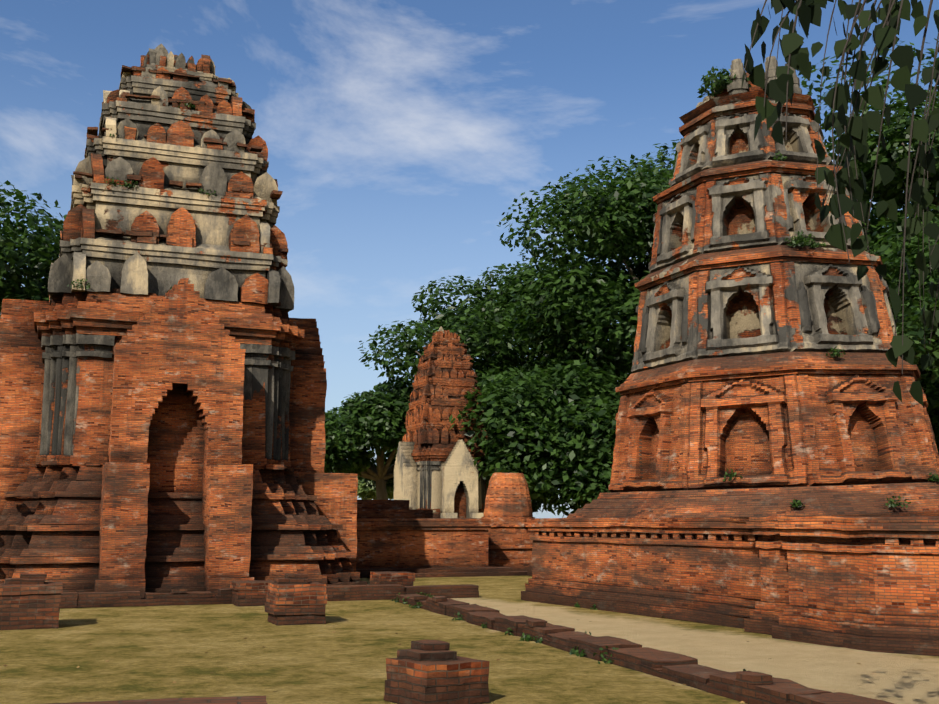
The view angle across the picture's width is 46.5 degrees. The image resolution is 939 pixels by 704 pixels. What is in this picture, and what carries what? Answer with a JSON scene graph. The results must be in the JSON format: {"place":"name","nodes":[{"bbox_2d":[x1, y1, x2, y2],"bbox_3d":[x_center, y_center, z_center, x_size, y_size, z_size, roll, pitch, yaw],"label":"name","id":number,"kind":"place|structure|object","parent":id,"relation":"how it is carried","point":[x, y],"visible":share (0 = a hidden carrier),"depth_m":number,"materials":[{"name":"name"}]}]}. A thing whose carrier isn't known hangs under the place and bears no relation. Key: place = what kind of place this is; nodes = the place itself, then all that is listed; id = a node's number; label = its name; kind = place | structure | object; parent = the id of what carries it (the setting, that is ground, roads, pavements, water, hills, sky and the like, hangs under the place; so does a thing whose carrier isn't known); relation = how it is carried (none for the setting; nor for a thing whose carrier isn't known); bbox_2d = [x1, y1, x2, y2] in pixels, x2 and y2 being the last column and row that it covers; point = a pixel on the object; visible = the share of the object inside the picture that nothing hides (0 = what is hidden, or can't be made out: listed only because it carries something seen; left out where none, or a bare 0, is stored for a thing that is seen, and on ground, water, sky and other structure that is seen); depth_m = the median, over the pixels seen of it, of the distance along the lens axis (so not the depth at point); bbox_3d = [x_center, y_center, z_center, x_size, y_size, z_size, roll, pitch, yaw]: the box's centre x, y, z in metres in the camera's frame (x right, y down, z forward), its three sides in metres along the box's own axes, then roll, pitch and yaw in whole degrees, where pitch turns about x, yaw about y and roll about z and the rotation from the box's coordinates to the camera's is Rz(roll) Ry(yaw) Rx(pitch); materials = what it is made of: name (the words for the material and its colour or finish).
{"place":"outdoors","nodes":[
{"label":"outdoors","id":0,"kind":"place"},
{"bbox_2d":[0,573,62,629],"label":"brick pedestal","id":1,"kind":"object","parent":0,"point":[30,600],"depth_m":20.39,"materials":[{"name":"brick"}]},
{"bbox_2d":[0,180,66,316],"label":"tree","id":2,"kind":"object","parent":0,"point":[40,248],"depth_m":52.32,"materials":[{"name":"green plant"}]},
{"bbox_2d":[265,574,326,625],"bbox_3d":[-3.451,4.898,21.674,1.045,0.945,1.050,3,-9,-21],"label":"brick pedestal","id":3,"kind":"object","parent":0,"point":[296,599],"depth_m":21.26,"materials":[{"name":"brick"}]},
{"bbox_2d":[357,476,393,499],"bbox_3d":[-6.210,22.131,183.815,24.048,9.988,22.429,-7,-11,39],"label":"bush","id":4,"kind":"object","parent":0,"point":[365,491],"visible":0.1,"depth_m":181.24,"materials":[{"name":"green plant"}]},
{"bbox_2d":[370,571,414,585],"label":"brick block","id":5,"kind":"structure","parent":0,"point":[400,578],"depth_m":28.97,"materials":[{"name":"brick"}]},
{"bbox_2d":[356,500,526,577],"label":"terrace wall","id":6,"kind":"structure","parent":0,"point":[396,536],"depth_m":40.55,"materials":[{"name":"brick"}]},
{"bbox_2d":[0,576,938,703],"bbox_3d":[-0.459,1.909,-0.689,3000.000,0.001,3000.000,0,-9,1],"label":"ground","id":7,"kind":"structure","parent":0,"point":[166,646],"depth_m":16.23,"materials":[{"name":"green plant"}]},
{"bbox_2d":[47,696,267,703],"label":"platform","id":8,"kind":"structure","parent":7,"relation":"on","point":[234,700],"depth_m":6.35,"materials":[{"name":"brick"}]},
{"bbox_2d":[0,44,366,598],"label":"prang","id":9,"kind":"structure","parent":7,"relation":"on","point":[156,436],"depth_m":30.55,"materials":[{"name":"brick"}]},
{"bbox_2d":[67,278,89,288],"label":"plant tuft","id":10,"kind":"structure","parent":9,"relation":"attached to","point":[80,283],"depth_m":29.83,"materials":[{"name":"green plant"}]},
{"bbox_2d":[104,177,120,185],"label":"plant tuft","id":11,"kind":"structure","parent":9,"relation":"attached to","point":[112,181],"depth_m":31.25,"materials":[{"name":"green plant"}]},
{"bbox_2d":[124,180,137,187],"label":"plant tuft","id":12,"kind":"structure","parent":9,"relation":"attached to","point":[130,184],"depth_m":31.46,"materials":[{"name":"green plant"}]},
{"bbox_2d":[198,189,216,195],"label":"plant tuft","id":13,"kind":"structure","parent":9,"relation":"attached to","point":[207,192],"depth_m":32.24,"materials":[{"name":"green plant"}]},
{"bbox_2d":[230,580,273,606],"bbox_3d":[-5.184,5.805,26.320,1.035,0.576,1.010,3,-9,-21],"label":"brick pedestal","id":14,"kind":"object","parent":7,"relation":"on","point":[249,592],"depth_m":25.87,"materials":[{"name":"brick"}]},
{"bbox_2d":[59,584,478,608],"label":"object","id":15,"kind":"structure","parent":7,"relation":"on","point":[224,596],"depth_m":26.40,"materials":[{"name":"brick"}]},
{"bbox_2d":[351,430,401,499],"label":"tree trunk","id":16,"kind":"object","parent":7,"relation":"on","point":[381,474],"visible":0.42,"depth_m":72.64,"materials":[{"name":"brown plant"}]},
{"bbox_2d":[324,373,415,491],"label":"tree foliage","id":17,"kind":"object","parent":16,"relation":"on","point":[358,421],"visible":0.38,"depth_m":69.38,"materials":[{"name":"green plant"}]},
{"bbox_2d":[409,602,421,607],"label":"tuft","id":18,"kind":"object","parent":7,"relation":"on","point":[416,606],"visible":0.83,"depth_m":25.21,"materials":[{"name":"green plant"}]},
{"bbox_2d":[1,611,859,702],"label":"dry leaves","id":19,"kind":"object","parent":7,"relation":"on","point":[5,665],"visible":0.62,"depth_m":15.65,"materials":[{"name":"brown plant"}]},
{"bbox_2d":[383,640,489,703],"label":"brick pedestal","id":20,"kind":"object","parent":7,"relation":"on","point":[429,672],"depth_m":11.96,"materials":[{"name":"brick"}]},
{"bbox_2d":[394,326,494,517],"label":"prang","id":21,"kind":"structure","parent":7,"relation":"on","point":[436,471],"depth_m":53.11,"materials":[{"name":"brick"}]},
{"bbox_2d":[452,611,464,620],"bbox_3d":[-0.185,5.371,22.162,0.354,0.202,0.337,4,-10,-26],"label":"tuft","id":22,"kind":"object","parent":7,"relation":"on","point":[459,618],"visible":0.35,"depth_m":22.16,"materials":[{"name":"green plant"}]},
{"bbox_2d":[481,473,534,570],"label":"chedi stump","id":23,"kind":"object","parent":7,"relation":"on","point":[508,510],"visible":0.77,"depth_m":44.04,"materials":[{"name":"brick"}]},
{"bbox_2d":[505,627,513,635],"bbox_3d":[0.783,4.937,19.299,0.292,0.172,0.318,5,-10,-27],"label":"tuft","id":24,"kind":"object","parent":7,"relation":"on","point":[509,631],"visible":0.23,"depth_m":19.29,"materials":[{"name":"green plant"}]},
{"bbox_2d":[519,632,531,641],"bbox_3d":[0.973,4.801,18.366,0.255,0.159,0.276,-7,-11,39],"label":"tuft","id":25,"kind":"object","parent":7,"relation":"on","point":[528,638],"visible":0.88,"depth_m":18.34,"materials":[{"name":"green plant"}]},
{"bbox_2d":[527,562,531,575],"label":"buddha statue","id":26,"kind":"object","parent":7,"relation":"on","point":[529,571],"visible":0.02,"depth_m":40.01,"materials":[{"name":"brick"}]},
{"bbox_2d":[449,358,626,517],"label":"tree","id":27,"kind":"object","parent":7,"relation":"on","point":[535,409],"depth_m":52.06,"materials":[{"name":"green plant"}]},
{"bbox_2d":[533,636,542,643],"bbox_3d":[1.236,4.736,18.047,0.378,0.199,0.312,0,-9,1],"label":"tuft","id":28,"kind":"object","parent":7,"relation":"on","point":[537,640],"visible":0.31,"depth_m":17.98,"materials":[{"name":"green plant"}]},
{"bbox_2d":[569,646,578,654],"bbox_3d":[1.634,4.513,16.512,0.276,0.172,0.225,0,-9,1],"label":"tuft","id":29,"kind":"object","parent":7,"relation":"on","point":[571,651],"visible":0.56,"depth_m":16.46,"materials":[{"name":"green plant"}]},
{"bbox_2d":[575,649,586,656],"bbox_3d":[1.691,4.475,16.216,0.265,0.158,0.245,8,-12,-43],"label":"tuft","id":30,"kind":"object","parent":7,"relation":"on","point":[581,654],"visible":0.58,"depth_m":16.15,"materials":[{"name":"green plant"}]},
{"bbox_2d":[493,138,681,382],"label":"tree","id":31,"kind":"object","parent":7,"relation":"on","point":[625,210],"depth_m":60.65,"materials":[{"name":"green plant"}]},
{"bbox_2d":[593,646,618,663],"bbox_3d":[2.007,4.307,15.508,0.442,0.275,0.446,4,-10,-27],"label":"tuft","id":32,"kind":"object","parent":7,"relation":"on","point":[606,653],"visible":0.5,"depth_m":15.49,"materials":[{"name":"green plant"}]},
{"bbox_2d":[394,591,893,703],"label":"curb","id":33,"kind":"structure","parent":7,"relation":"on","point":[748,687],"depth_m":14.63,"materials":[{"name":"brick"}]},
{"bbox_2d":[521,516,938,655],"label":"tower base","id":34,"kind":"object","parent":7,"relation":"on","point":[870,584],"depth_m":19.77,"materials":[{"name":"brick"}]},
{"bbox_2d":[567,56,938,534],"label":"tower","id":35,"kind":"structure","parent":34,"relation":"on","point":[748,317],"depth_m":25.93,"materials":[{"name":"brick"}]},
{"bbox_2d":[697,67,751,97],"bbox_3d":[6.715,-7.197,28.831,1.386,0.798,1.400,0,-9,1],"label":"shrub","id":36,"kind":"object","parent":35,"relation":"on","point":[714,82],"visible":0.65,"depth_m":28.73,"materials":[{"name":"green plant"}]},
{"bbox_2d":[722,468,742,480],"bbox_3d":[5.968,2.760,24.647,0.447,0.314,0.475,-6,-10,33],"label":"weed ledge","id":37,"kind":"object","parent":35,"relation":"on","point":[731,474],"visible":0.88,"depth_m":24.58,"materials":[{"name":"green plant"}]},
{"bbox_2d":[773,151,787,160],"bbox_3d":[7.661,-4.828,26.989,0.371,0.267,0.372,0,-9,1],"label":"weed ledge","id":38,"kind":"object","parent":35,"relation":"on","point":[780,157],"visible":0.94,"depth_m":26.89,"materials":[{"name":"green plant"}]},
{"bbox_2d":[785,235,803,244],"bbox_3d":[7.814,-2.671,26.046,0.597,0.329,0.494,0,-9,1],"label":"weed ledge","id":39,"kind":"object","parent":35,"relation":"on","point":[792,238],"visible":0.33,"depth_m":26.00,"materials":[{"name":"green plant"}]},
{"bbox_2d":[789,499,804,507],"bbox_3d":[6.955,3.211,23.179,0.316,0.194,0.289,-3,-9,22],"label":"weed ledge","id":40,"kind":"object","parent":35,"relation":"on","point":[797,503],"visible":0.98,"depth_m":23.15,"materials":[{"name":"green plant"}]},
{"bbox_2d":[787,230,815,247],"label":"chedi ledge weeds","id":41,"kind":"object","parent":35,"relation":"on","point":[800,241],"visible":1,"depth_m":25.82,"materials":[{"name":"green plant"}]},
{"bbox_2d":[803,237,825,247],"bbox_3d":[8.290,-2.622,26.265,0.516,0.292,0.553,-6,-11,36],"label":"weed ledge","id":42,"kind":"object","parent":35,"relation":"on","point":[815,244],"visible":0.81,"depth_m":26.15,"materials":[{"name":"green plant"}]},
{"bbox_2d":[826,346,845,356],"bbox_3d":[8.470,-0.005,25.208,0.425,0.284,0.383,0,-9,1],"label":"weed ledge","id":43,"kind":"object","parent":35,"relation":"on","point":[836,353],"visible":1,"depth_m":25.17,"materials":[{"name":"green plant"}]},
{"bbox_2d":[865,247,875,255],"bbox_3d":[9.912,-2.483,27.162,0.365,0.277,0.419,6,-11,-33],"label":"weed ledge","id":44,"kind":"object","parent":35,"relation":"on","point":[871,252],"visible":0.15,"depth_m":27.12,"materials":[{"name":"green plant"}]},
{"bbox_2d":[885,493,910,507],"bbox_3d":[9.161,3.189,23.412,0.534,0.323,0.408,3,-9,-21],"label":"weed ledge","id":45,"kind":"object","parent":35,"relation":"on","point":[892,503],"visible":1,"depth_m":23.39,"materials":[{"name":"green plant"}]},
{"bbox_2d":[927,472,938,481],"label":"weed ledge","id":46,"kind":"object","parent":35,"relation":"on","point":[936,478],"visible":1,"depth_m":24.96,"materials":[{"name":"green plant"}]},
{"bbox_2d":[871,216,938,410],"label":"tree foliage","id":47,"kind":"object","parent":7,"relation":"on","point":[914,325],"visible":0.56,"depth_m":39.70,"materials":[{"name":"green plant"}]},
{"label":"tree trunk","id":48,"kind":"object","parent":7,"relation":"on","visible":0},
{"bbox_2d":[357,261,627,445],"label":"tree foliage","id":49,"kind":"object","parent":48,"relation":"attached to","point":[482,333],"visible":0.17,"depth_m":68.83,"materials":[{"name":"green plant"}]},
{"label":"centre right tree trunk","id":50,"kind":"object","parent":7,"relation":"on","visible":0},
{"bbox_2d":[914,360,938,453],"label":"tree foliage","id":51,"kind":"object","parent":50,"relation":"attached to","point":[930,391],"depth_m":52.14,"materials":[{"name":"green plant"}]},
{"bbox_2d":[0,0,938,517],"label":"sky","id":52,"kind":"structure","parent":0,"point":[399,135],"materials":[{"name":"blue"}]},
{"bbox_2d":[741,0,938,405],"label":"hanging branches","id":53,"kind":"object","parent":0,"point":[810,11],"depth_m":6.09,"materials":[{"name":"green plant"}]},
{"bbox_2d":[798,38,938,381],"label":"tree","id":54,"kind":"object","parent":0,"point":[896,135],"depth_m":48.10,"materials":[{"name":"green plant"}]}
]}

